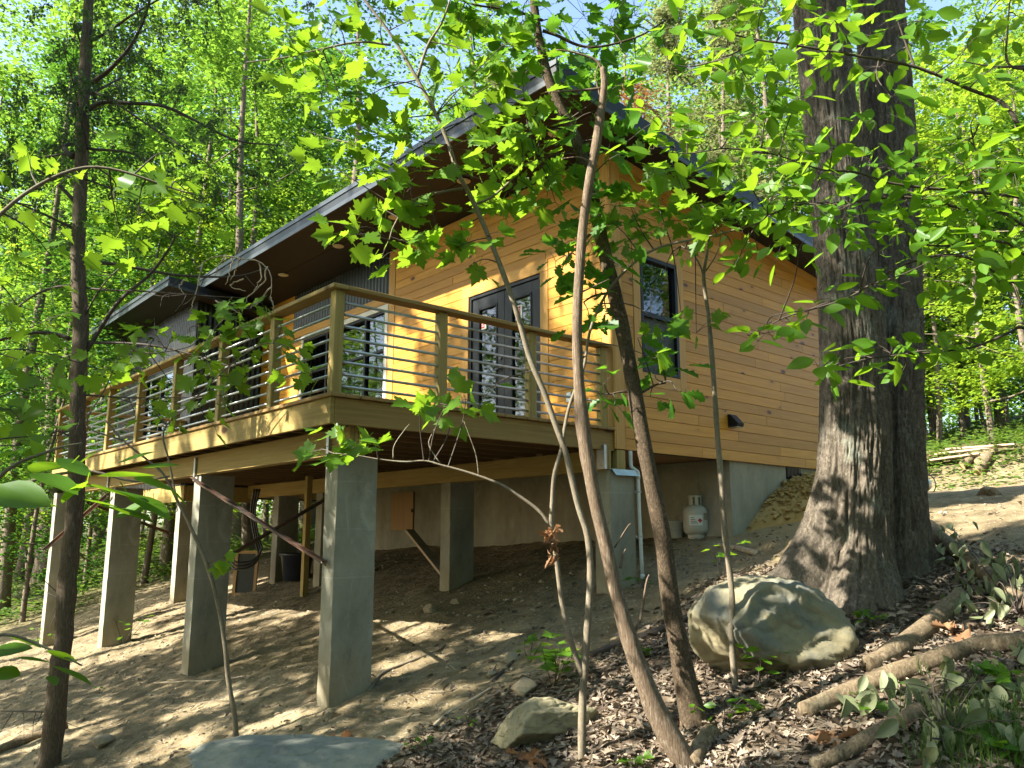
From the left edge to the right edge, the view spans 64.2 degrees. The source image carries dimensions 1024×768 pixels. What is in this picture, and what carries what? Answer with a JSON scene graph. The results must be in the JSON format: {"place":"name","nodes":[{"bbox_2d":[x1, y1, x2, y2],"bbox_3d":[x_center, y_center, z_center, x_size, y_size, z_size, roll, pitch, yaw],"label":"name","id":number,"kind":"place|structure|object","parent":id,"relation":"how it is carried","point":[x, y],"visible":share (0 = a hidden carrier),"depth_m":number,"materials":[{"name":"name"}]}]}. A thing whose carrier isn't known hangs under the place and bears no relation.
{"place":"outdoors","nodes":[
{"label":"outdoors","id":0,"kind":"place"},
{"bbox_2d":[0,414,1023,767],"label":"ground","id":1,"kind":"structure","parent":0,"point":[154,590],"depth_m":8.12,"materials":[{"name":"soil"}]},
{"bbox_2d":[0,723,67,752],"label":"fallen branch","id":2,"kind":"object","parent":1,"relation":"on","point":[23,739],"visible":0.53,"depth_m":7.63,"materials":[{"name":"brown wood"}]},
{"bbox_2d":[0,230,90,525],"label":"woodland tree","id":3,"kind":"object","parent":1,"relation":"on","point":[14,324],"visible":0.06,"depth_m":26.78,"materials":[{"name":"green plant"}]},
{"bbox_2d":[0,204,96,547],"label":"woodland tree","id":4,"kind":"object","parent":1,"relation":"on","point":[23,321],"visible":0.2,"depth_m":23.38,"materials":[{"name":"green plant"}]},
{"bbox_2d":[39,493,65,647],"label":"concrete pier","id":5,"kind":"structure","parent":1,"relation":"on","point":[54,552],"depth_m":13.28,"materials":[{"name":"paint"}]},
{"bbox_2d":[0,52,122,523],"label":"woodland tree","id":6,"kind":"object","parent":1,"relation":"on","point":[4,73],"visible":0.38,"depth_m":19.01,"materials":[{"name":"green plant"}]},
{"bbox_2d":[0,263,143,622],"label":"woodland tree","id":7,"kind":"object","parent":1,"relation":"on","point":[33,542],"visible":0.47,"depth_m":17.19,"materials":[{"name":"green plant"}]},
{"bbox_2d":[0,129,155,529],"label":"woodland tree","id":8,"kind":"object","parent":1,"relation":"on","point":[67,210],"visible":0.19,"depth_m":22.94,"materials":[{"name":"green plant"}]},
{"bbox_2d":[0,108,157,582],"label":"woodland tree","id":9,"kind":"object","parent":1,"relation":"on","point":[20,565],"visible":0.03,"depth_m":28.64,"materials":[{"name":"green plant"}]},
{"bbox_2d":[0,242,172,585],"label":"woodland tree","id":10,"kind":"object","parent":1,"relation":"on","point":[88,540],"visible":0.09,"depth_m":21.26,"materials":[{"name":"green plant"}]},
{"bbox_2d":[0,15,176,570],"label":"woodland tree","id":11,"kind":"object","parent":1,"relation":"on","point":[34,72],"visible":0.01,"depth_m":36.03,"materials":[{"name":"green plant"}]},
{"bbox_2d":[0,13,182,616],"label":"woodland tree","id":12,"kind":"object","parent":1,"relation":"on","point":[5,589],"visible":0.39,"depth_m":19.73,"materials":[{"name":"green plant"}]},
{"bbox_2d":[0,0,226,581],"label":"woodland tree","id":13,"kind":"object","parent":1,"relation":"on","point":[28,34],"visible":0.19,"depth_m":27.85,"materials":[{"name":"green plant"}]},
{"bbox_2d":[0,0,233,582],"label":"woodland tree","id":14,"kind":"object","parent":1,"relation":"on","point":[63,18],"visible":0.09,"depth_m":29.32,"materials":[{"name":"green plant"}]},
{"bbox_2d":[97,487,143,647],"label":"concrete pier","id":15,"kind":"structure","parent":1,"relation":"on","point":[120,573],"depth_m":11.78,"materials":[{"name":"paint"}]},
{"bbox_2d":[0,129,241,685],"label":"broadleaf shrub","id":16,"kind":"object","parent":1,"relation":"on","point":[23,494],"visible":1,"depth_m":3.74,"materials":[{"name":"green plant"}]},
{"bbox_2d":[25,99,249,380],"bbox_3d":[-12.619,-2.058,28.593,8.163,17.246,7.504,7,-12,-32],"label":"woodland tree","id":17,"kind":"object","parent":1,"relation":"on","point":[157,136],"visible":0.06,"depth_m":28.46,"materials":[{"name":"green plant"}]},
{"bbox_2d":[36,169,255,584],"bbox_3d":[-8.630,-0.244,19.800,4.567,10.984,5.388,-3,-11,16],"label":"woodland tree","id":18,"kind":"object","parent":1,"relation":"on","point":[150,542],"visible":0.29,"depth_m":19.81,"materials":[{"name":"green plant"}]},
{"bbox_2d":[0,0,316,767],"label":"cedar tree","id":19,"kind":"object","parent":1,"relation":"on","point":[81,107],"visible":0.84,"depth_m":7.48,"materials":[{"name":"green plant"}]},
{"bbox_2d":[45,15,304,570],"bbox_3d":[-8.739,-2.483,21.980,6.749,15.688,7.534,-7,-13,35],"label":"woodland tree","id":20,"kind":"object","parent":1,"relation":"on","point":[167,548],"visible":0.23,"depth_m":21.46,"materials":[{"name":"green plant"}]},
{"bbox_2d":[169,502,192,603],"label":"concrete pier","id":21,"kind":"structure","parent":1,"relation":"on","point":[180,564],"depth_m":14.66,"materials":[{"name":"paint"}]},
{"bbox_2d":[70,295,325,736],"bbox_3d":[-2.426,0.983,6.441,2.001,3.741,1.080,-3,-11,14],"label":"leaning sapling","id":22,"kind":"object","parent":1,"relation":"on","point":[186,383],"visible":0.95,"depth_m":6.59,"materials":[{"name":"green plant"}]},
{"bbox_2d":[54,0,346,546],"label":"woodland tree","id":23,"kind":"object","parent":1,"relation":"on","point":[261,18],"visible":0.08,"depth_m":31.98,"materials":[{"name":"green plant"}]},
{"bbox_2d":[181,475,234,675],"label":"concrete pier","id":24,"kind":"structure","parent":1,"relation":"on","point":[211,524],"depth_m":9.25,"materials":[{"name":"paint"}]},
{"bbox_2d":[225,466,379,558],"bbox_3d":[-2.516,1.553,10.106,2.042,1.189,0.044,9,-14,-40],"label":"steel brace","id":25,"kind":"object","parent":24,"relation":"attached to","point":[277,527],"visible":0.48,"depth_m":9.86,"materials":[{"name":"metal"}]},
{"bbox_2d":[43,0,384,404],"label":"woodland tree","id":26,"kind":"object","parent":1,"relation":"on","point":[216,60],"visible":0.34,"depth_m":20.00,"materials":[{"name":"green plant"}]},
{"bbox_2d":[99,56,337,281],"bbox_3d":[-9.598,-2.863,26.558,8.163,17.246,7.504,-10,-14,44],"label":"woodland tree","id":27,"kind":"object","parent":1,"relation":"on","point":[206,91],"visible":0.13,"depth_m":27.23,"materials":[{"name":"green plant"}]},
{"bbox_2d":[98,0,350,541],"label":"woodland tree","id":28,"kind":"object","parent":1,"relation":"on","point":[235,520],"visible":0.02,"depth_m":32.45,"materials":[{"name":"green plant"}]},
{"bbox_2d":[128,11,350,550],"bbox_3d":[-6.713,-2.672,22.171,6.728,15.400,6.810,1,-10,-5],"label":"woodland tree","id":29,"kind":"object","parent":1,"relation":"on","point":[247,534],"visible":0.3,"depth_m":22.18,"materials":[{"name":"green plant"}]},
{"bbox_2d":[231,551,258,596],"bbox_3d":[-4.561,3.244,13.981,0.400,0.760,0.134,0,-10,0],"label":"framed screen","id":30,"kind":"object","parent":1,"relation":"on","point":[245,581],"visible":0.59,"depth_m":13.96,"materials":[{"name":"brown wood"}]},
{"bbox_2d":[195,160,318,545],"bbox_3d":[-6.973,-0.868,23.770,5.987,12.205,5.074,3,-11,-14],"label":"woodland tree","id":31,"kind":"object","parent":1,"relation":"on","point":[266,507],"visible":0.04,"depth_m":23.73,"materials":[{"name":"green plant"}]},
{"bbox_2d":[269,496,298,583],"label":"concrete pier","id":32,"kind":"structure","parent":1,"relation":"on","point":[285,508],"depth_m":14.57,"materials":[{"name":"paint"}]},
{"bbox_2d":[186,734,403,767],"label":"flat rock","id":33,"kind":"object","parent":1,"relation":"on","point":[283,751],"visible":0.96,"depth_m":5.33,"materials":[{"name":"grey stone"}]},
{"bbox_2d":[279,553,311,580],"bbox_3d":[-3.741,3.173,14.167,0.600,0.470,0.600,9,-14,-40],"label":"plastic tub","id":34,"kind":"object","parent":1,"relation":"on","point":[291,566],"visible":0.62,"depth_m":13.94,"materials":[{"name":"black plastic"}]},
{"bbox_2d":[209,17,389,528],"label":"woodland tree","id":35,"kind":"object","parent":1,"relation":"on","point":[313,514],"visible":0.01,"depth_m":40.21,"materials":[{"name":"green plant"}]},
{"bbox_2d":[224,38,387,237],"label":"woodland tree","id":36,"kind":"object","parent":1,"relation":"on","point":[337,99],"visible":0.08,"depth_m":34.31,"materials":[{"name":"green plant"}]},
{"bbox_2d":[300,476,312,596],"bbox_3d":[-3.193,2.379,12.676,0.090,1.884,0.090,9,-14,-40],"label":"timber post","id":37,"kind":"object","parent":1,"relation":"on","point":[306,538],"visible":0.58,"depth_m":12.65,"materials":[{"name":"brown wood"}]},
{"bbox_2d":[176,0,448,269],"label":"woodland tree","id":38,"kind":"object","parent":1,"relation":"on","point":[350,60],"visible":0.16,"depth_m":25.38,"materials":[{"name":"green plant"}]},
{"bbox_2d":[313,493,324,586],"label":"concrete pier","id":39,"kind":"structure","parent":1,"relation":"on","point":[318,550],"depth_m":13.31,"materials":[{"name":"paint"}]},
{"bbox_2d":[317,457,377,707],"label":"concrete pier","id":40,"kind":"structure","parent":1,"relation":"on","point":[345,630],"depth_m":6.95,"materials":[{"name":"paint"}]},
{"bbox_2d":[190,477,326,565],"bbox_3d":[-2.640,1.304,8.146,0.044,0.913,3.212,9,-14,-40],"label":"steel brace","id":41,"kind":"object","parent":40,"relation":"attached to","point":[316,557],"visible":1,"depth_m":7.84,"materials":[{"name":"metal"}]},
{"bbox_2d":[405,529,439,574],"bbox_3d":[-1.236,2.441,11.858,0.140,0.656,1.196,7,-12,-32],"label":"plank","id":42,"kind":"object","parent":1,"relation":"on","point":[424,549],"visible":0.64,"depth_m":11.89,"materials":[{"name":"wood"}]},
{"bbox_2d":[346,0,544,167],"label":"woodland tree","id":43,"kind":"object","parent":1,"relation":"on","point":[425,127],"visible":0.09,"depth_m":34.18,"materials":[{"name":"green plant"}]},
{"bbox_2d":[89,58,818,549],"bbox_3d":[-2.125,1.202,15.203,7.512,6.445,14.810,9,-14,-40],"label":"cabin","id":44,"kind":"object","parent":1,"relation":"on","point":[769,418],"visible":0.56,"depth_m":11.12,"materials":[{"name":"yellow wood"}]},
{"bbox_2d":[142,367,173,440],"bbox_3d":[-7.056,0.484,16.428,0.090,1.460,1.950,9,-14,-40],"label":"window","id":45,"kind":"structure","parent":44,"relation":"in","point":[152,391],"depth_m":16.71,"materials":[{"name":"glass"}]},
{"bbox_2d":[52,282,625,497],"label":"deck","id":46,"kind":"structure","parent":44,"relation":"attached to","point":[257,451],"depth_m":8.36,"materials":[{"name":"wood"}]},
{"bbox_2d":[298,304,387,399],"bbox_3d":[-2.853,0.096,13.681,0.120,2.350,2.900,9,-14,-40],"label":"sliding door","id":47,"kind":"structure","parent":44,"relation":"in","point":[350,333],"depth_m":13.38,"materials":[{"name":"white glass"}]},
{"bbox_2d":[391,491,414,529],"bbox_3d":[-2.102,2.437,15.656,0.048,0.720,0.770,9,-14,-40],"label":"crawl door","id":48,"kind":"structure","parent":44,"relation":"in","point":[402,503],"depth_m":15.63,"materials":[{"name":"brown wood"}]},
{"bbox_2d":[461,258,549,418],"bbox_3d":[-0.087,-0.346,10.549,0.124,2.205,1.711,9,-14,-40],"label":"french door","id":49,"kind":"structure","parent":44,"relation":"in","point":[531,300],"depth_m":10.54,"materials":[{"name":"black paint"}]},
{"bbox_2d":[631,241,686,392],"bbox_3d":[1.729,-0.776,9.759,0.950,1.695,0.118,9,-14,-40],"label":"window","id":50,"kind":"structure","parent":44,"relation":"in","point":[660,300],"depth_m":9.80,"materials":[{"name":"black glass"}]},
{"bbox_2d":[440,482,473,590],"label":"concrete pier","id":51,"kind":"structure","parent":1,"relation":"on","point":[457,540],"depth_m":10.74,"materials":[{"name":"paint"}]},
{"bbox_2d":[0,536,1023,767],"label":"bark crumbs","id":52,"kind":"object","parent":1,"relation":"on","point":[439,680],"visible":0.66,"depth_m":8.12,"materials":[{"name":"brown wood"}]},
{"bbox_2d":[0,396,1023,622],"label":"undergrowth","id":53,"kind":"object","parent":1,"relation":"on","point":[1003,437],"visible":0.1,"depth_m":21.81,"materials":[{"name":"green plant"}]},
{"bbox_2d":[0,494,1023,766],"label":"pebbles","id":54,"kind":"object","parent":1,"relation":"on","point":[388,624],"visible":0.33,"depth_m":9.29,"materials":[{"name":"grey stone"}]},
{"bbox_2d":[0,267,1023,536],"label":"forest","id":55,"kind":"object","parent":1,"relation":"on","point":[1020,405],"depth_m":71.69,"materials":[{"name":"green plant"}]},
{"bbox_2d":[246,0,798,761],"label":"maple sapling","id":56,"kind":"object","parent":1,"relation":"on","point":[698,220],"visible":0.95,"depth_m":5.29,"materials":[{"name":"green plant"}]},
{"bbox_2d":[506,747,549,767],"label":"dry leaf clump","id":57,"kind":"object","parent":1,"relation":"on","point":[529,756],"visible":0.94,"depth_m":4.78,"materials":[{"name":"brown plant"}]},
{"bbox_2d":[491,697,598,748],"bbox_3d":[0.203,2.199,5.299,0.638,0.353,0.457,9,-14,-40],"label":"slab rock","id":58,"kind":"object","parent":1,"relation":"on","point":[531,720],"visible":0.75,"depth_m":5.14,"materials":[{"name":"grey stone"}]},
{"bbox_2d":[530,630,580,686],"bbox_3d":[0.365,2.091,6.165,0.366,0.434,0.538,-4,-11,21],"label":"seedling","id":59,"kind":"object","parent":1,"relation":"on","point":[548,657],"visible":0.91,"depth_m":6.16,"materials":[{"name":"green plant"}]},
{"bbox_2d":[100,501,1023,767],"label":"leaf litter","id":60,"kind":"object","parent":1,"relation":"on","point":[975,657],"visible":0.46,"depth_m":5.17,"materials":[{"name":"brown plant"}]},
{"bbox_2d":[422,0,711,728],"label":"young oak","id":61,"kind":"object","parent":1,"relation":"on","point":[687,691],"visible":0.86,"depth_m":5.36,"materials":[{"name":"green plant"}]},
{"bbox_2d":[595,468,637,593],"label":"concrete pier","id":62,"kind":"structure","parent":1,"relation":"on","point":[616,487],"depth_m":8.74,"materials":[{"name":"paint"}]},
{"bbox_2d":[628,451,644,578],"bbox_3d":[1.362,1.419,8.908,0.141,1.381,0.067,1,-10,-6],"label":"drain pipe","id":63,"kind":"object","parent":62,"relation":"attached to","point":[639,535],"visible":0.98,"depth_m":8.88,"materials":[{"name":"white plastic"}]},
{"bbox_2d":[545,49,694,766],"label":"dead tree","id":64,"kind":"object","parent":1,"relation":"on","point":[672,741],"visible":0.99,"depth_m":4.62,"materials":[{"name":"brown wood"}]},
{"bbox_2d":[589,614,687,656],"bbox_3d":[1.337,1.984,6.798,1.476,0.536,0.171,2,-11,-13],"label":"fallen branch","id":65,"kind":"object","parent":1,"relation":"on","point":[613,645],"visible":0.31,"depth_m":6.67,"materials":[{"name":"brown wood"}]},
{"bbox_2d":[619,75,676,137],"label":"dead leaved tree","id":66,"kind":"object","parent":1,"relation":"on","point":[624,96],"visible":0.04,"depth_m":24.29,"materials":[{"name":"orange plant"}]},
{"bbox_2d":[565,25,743,179],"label":"woodland tree","id":67,"kind":"object","parent":1,"relation":"on","point":[621,60],"visible":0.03,"depth_m":41.39,"materials":[{"name":"green plant"}]},
{"bbox_2d":[632,0,720,154],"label":"pine tree","id":68,"kind":"object","parent":1,"relation":"on","point":[663,13],"visible":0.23,"depth_m":30.15,"materials":[{"name":"green plant"}]},
{"bbox_2d":[683,495,707,538],"bbox_3d":[2.372,1.722,10.546,0.324,0.556,0.325,9,-14,-40],"label":"propane tank","id":69,"kind":"object","parent":1,"relation":"on","point":[695,520],"visible":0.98,"depth_m":10.42,"materials":[{"name":"white metal"}]},
{"bbox_2d":[690,723,720,766],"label":"fallen log","id":70,"kind":"object","parent":1,"relation":"on","point":[708,733],"visible":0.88,"depth_m":4.50,"materials":[{"name":"brown wood"}]},
{"bbox_2d":[660,211,758,688],"bbox_3d":[1.441,0.434,5.637,0.848,3.299,0.706,9,-14,-40],"label":"thin sapling","id":71,"kind":"object","parent":1,"relation":"on","point":[730,627],"visible":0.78,"depth_m":5.51,"materials":[{"name":"grey plant"}]},
{"bbox_2d":[689,696,759,724],"bbox_3d":[1.206,1.917,4.732,0.496,0.195,0.247,3,-11,-17],"label":"seedling","id":72,"kind":"object","parent":1,"relation":"on","point":[730,715],"visible":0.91,"depth_m":4.73,"materials":[{"name":"green plant"}]},
{"bbox_2d":[615,0,853,228],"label":"woodland tree","id":73,"kind":"object","parent":1,"relation":"on","point":[648,38],"visible":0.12,"depth_m":31.75,"materials":[{"name":"green plant"}]},
{"bbox_2d":[686,0,811,224],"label":"pine tree","id":74,"kind":"object","parent":1,"relation":"on","point":[721,42],"visible":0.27,"depth_m":26.26,"materials":[{"name":"green plant"}]},
{"bbox_2d":[701,2,810,225],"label":"pine tree","id":75,"kind":"object","parent":1,"relation":"on","point":[753,115],"visible":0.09,"depth_m":31.60,"materials":[{"name":"green plant"}]},
{"bbox_2d":[687,575,858,672],"bbox_3d":[1.752,1.720,5.595,0.948,0.788,1.028,9,-14,-40],"label":"boulder","id":76,"kind":"object","parent":1,"relation":"on","point":[803,625],"visible":0.68,"depth_m":5.38,"materials":[{"name":"stone"}]},
{"bbox_2d":[646,0,912,229],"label":"woodland tree","id":77,"kind":"object","parent":1,"relation":"on","point":[762,91],"visible":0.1,"depth_m":28.00,"materials":[{"name":"green plant"}]},
{"bbox_2d":[745,471,815,534],"bbox_3d":[4.149,1.549,10.628,2.832,0.943,1.286,9,-14,-40],"label":"clay heap","id":78,"kind":"object","parent":1,"relation":"on","point":[786,502],"visible":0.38,"depth_m":10.55,"materials":[{"name":"brown soil"}]},
{"bbox_2d":[606,0,1023,402],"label":"beech tree","id":79,"kind":"object","parent":1,"relation":"on","point":[999,273],"visible":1,"depth_m":4.70,"materials":[{"name":"green plant"}]},
{"bbox_2d":[809,726,858,748],"bbox_3d":[1.710,1.876,4.288,0.262,0.176,0.297,1,-10,-6],"label":"dry leaf clump","id":80,"kind":"object","parent":1,"relation":"on","point":[826,736],"visible":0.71,"depth_m":4.28,"materials":[{"name":"brown plant"}]},
{"bbox_2d":[768,0,942,616],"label":"oak tree","id":81,"kind":"object","parent":1,"relation":"on","point":[863,537],"visible":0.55,"depth_m":6.71,"materials":[{"name":"brown plant"}]},
{"bbox_2d":[809,702,927,767],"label":"fallen log","id":82,"kind":"object","parent":1,"relation":"on","point":[856,744],"visible":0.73,"depth_m":4.13,"materials":[{"name":"brown wood"}]},
{"bbox_2d":[744,0,1022,445],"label":"woodland tree","id":83,"kind":"object","parent":1,"relation":"on","point":[914,54],"visible":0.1,"depth_m":25.71,"materials":[{"name":"green plant"}]},
{"bbox_2d":[797,632,1023,717],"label":"fallen log","id":84,"kind":"object","parent":1,"relation":"on","point":[899,670],"visible":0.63,"depth_m":4.85,"materials":[{"name":"brown wood"}]},
{"bbox_2d":[861,588,970,671],"bbox_3d":[2.716,1.625,5.430,1.339,0.469,0.152,8,-13,-38],"label":"fallen log","id":85,"kind":"object","parent":1,"relation":"on","point":[911,636],"visible":0.77,"depth_m":5.29,"materials":[{"name":"brown wood"}]},
{"bbox_2d":[836,638,1023,767],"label":"leafy plant","id":86,"kind":"object","parent":1,"relation":"on","point":[870,697],"visible":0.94,"depth_m":4.25,"materials":[{"name":"green plant"}]},
{"bbox_2d":[874,653,1023,767],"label":"shrub","id":87,"kind":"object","parent":1,"relation":"on","point":[988,730],"depth_m":3.96,"materials":[{"name":"green plant"}]},
{"bbox_2d":[922,204,997,436],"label":"woodland tree","id":88,"kind":"object","parent":1,"relation":"on","point":[930,422],"visible":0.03,"depth_m":30.66,"materials":[{"name":"green plant"}]},
{"bbox_2d":[906,7,1023,432],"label":"woodland tree","id":89,"kind":"object","parent":1,"relation":"on","point":[966,418],"visible":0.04,"depth_m":32.87,"materials":[{"name":"green plant"}]},
{"bbox_2d":[916,113,1016,445],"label":"woodland tree","id":90,"kind":"object","parent":1,"relation":"on","point":[939,424],"visible":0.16,"depth_m":25.76,"materials":[{"name":"green plant"}]},
{"bbox_2d":[913,51,1023,444],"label":"woodland tree","id":91,"kind":"object","parent":1,"relation":"on","point":[985,387],"visible":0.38,"depth_m":23.24,"materials":[{"name":"green plant"}]},
{"bbox_2d":[915,0,1023,383],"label":"woodland tree","id":92,"kind":"object","parent":1,"relation":"on","point":[959,99],"visible":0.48,"depth_m":22.46,"materials":[{"name":"green plant"}]},
{"bbox_2d":[915,65,1023,428],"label":"woodland tree","id":93,"kind":"object","parent":1,"relation":"on","point":[998,401],"visible":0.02,"depth_m":29.18,"materials":[{"name":"green plant"}]},
{"bbox_2d":[916,0,1023,236],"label":"woodland tree","id":94,"kind":"object","parent":1,"relation":"on","point":[962,9],"visible":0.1,"depth_m":31.32,"materials":[{"name":"green plant"}]},
{"bbox_2d":[917,113,1023,437],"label":"woodland tree","id":95,"kind":"object","parent":1,"relation":"on","point":[962,424],"visible":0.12,"depth_m":27.69,"materials":[{"name":"green plant"}]},
{"bbox_2d":[923,111,1023,429],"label":"woodland tree","id":96,"kind":"object","parent":1,"relation":"on","point":[1007,418],"visible":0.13,"depth_m":28.21,"materials":[{"name":"green plant"}]},
{"bbox_2d":[923,193,1023,429],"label":"woodland tree","id":97,"kind":"object","parent":1,"relation":"on","point":[981,414],"visible":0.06,"depth_m":29.93,"materials":[{"name":"green plant"}]},
{"bbox_2d":[925,522,1023,628],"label":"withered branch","id":98,"kind":"object","parent":1,"relation":"on","point":[1000,566],"visible":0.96,"depth_m":5.83,"materials":[{"name":"green plant"}]},
{"bbox_2d":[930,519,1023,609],"bbox_3d":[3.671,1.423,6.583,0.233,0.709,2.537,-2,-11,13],"label":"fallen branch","id":99,"kind":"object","parent":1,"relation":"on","point":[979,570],"visible":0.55,"depth_m":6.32,"materials":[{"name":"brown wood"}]},
{"bbox_2d":[938,207,1023,411],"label":"woodland tree","id":100,"kind":"object","parent":1,"relation":"on","point":[1017,384],"visible":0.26,"depth_m":26.60,"materials":[{"name":"green plant"}]},
{"bbox_2d":[953,658,1012,683],"bbox_3d":[2.626,1.601,4.491,0.213,0.177,0.526,0,-10,-1],"label":"seedling","id":101,"kind":"object","parent":1,"relation":"on","point":[1005,676],"visible":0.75,"depth_m":4.47,"materials":[{"name":"green plant"}]},
{"bbox_2d":[954,21,1023,317],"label":"woodland tree","id":102,"kind":"object","parent":1,"relation":"on","point":[1015,32],"visible":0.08,"depth_m":29.65,"materials":[{"name":"green plant"}]},
{"bbox_2d":[962,729,1023,764],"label":"seedling","id":103,"kind":"object","parent":1,"relation":"on","point":[989,739],"visible":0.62,"depth_m":3.75,"materials":[{"name":"green plant"}]},
{"bbox_2d":[0,0,1023,527],"label":"sky","id":104,"kind":"structure","parent":0,"point":[570,9],"materials":[{"name":"blue"}]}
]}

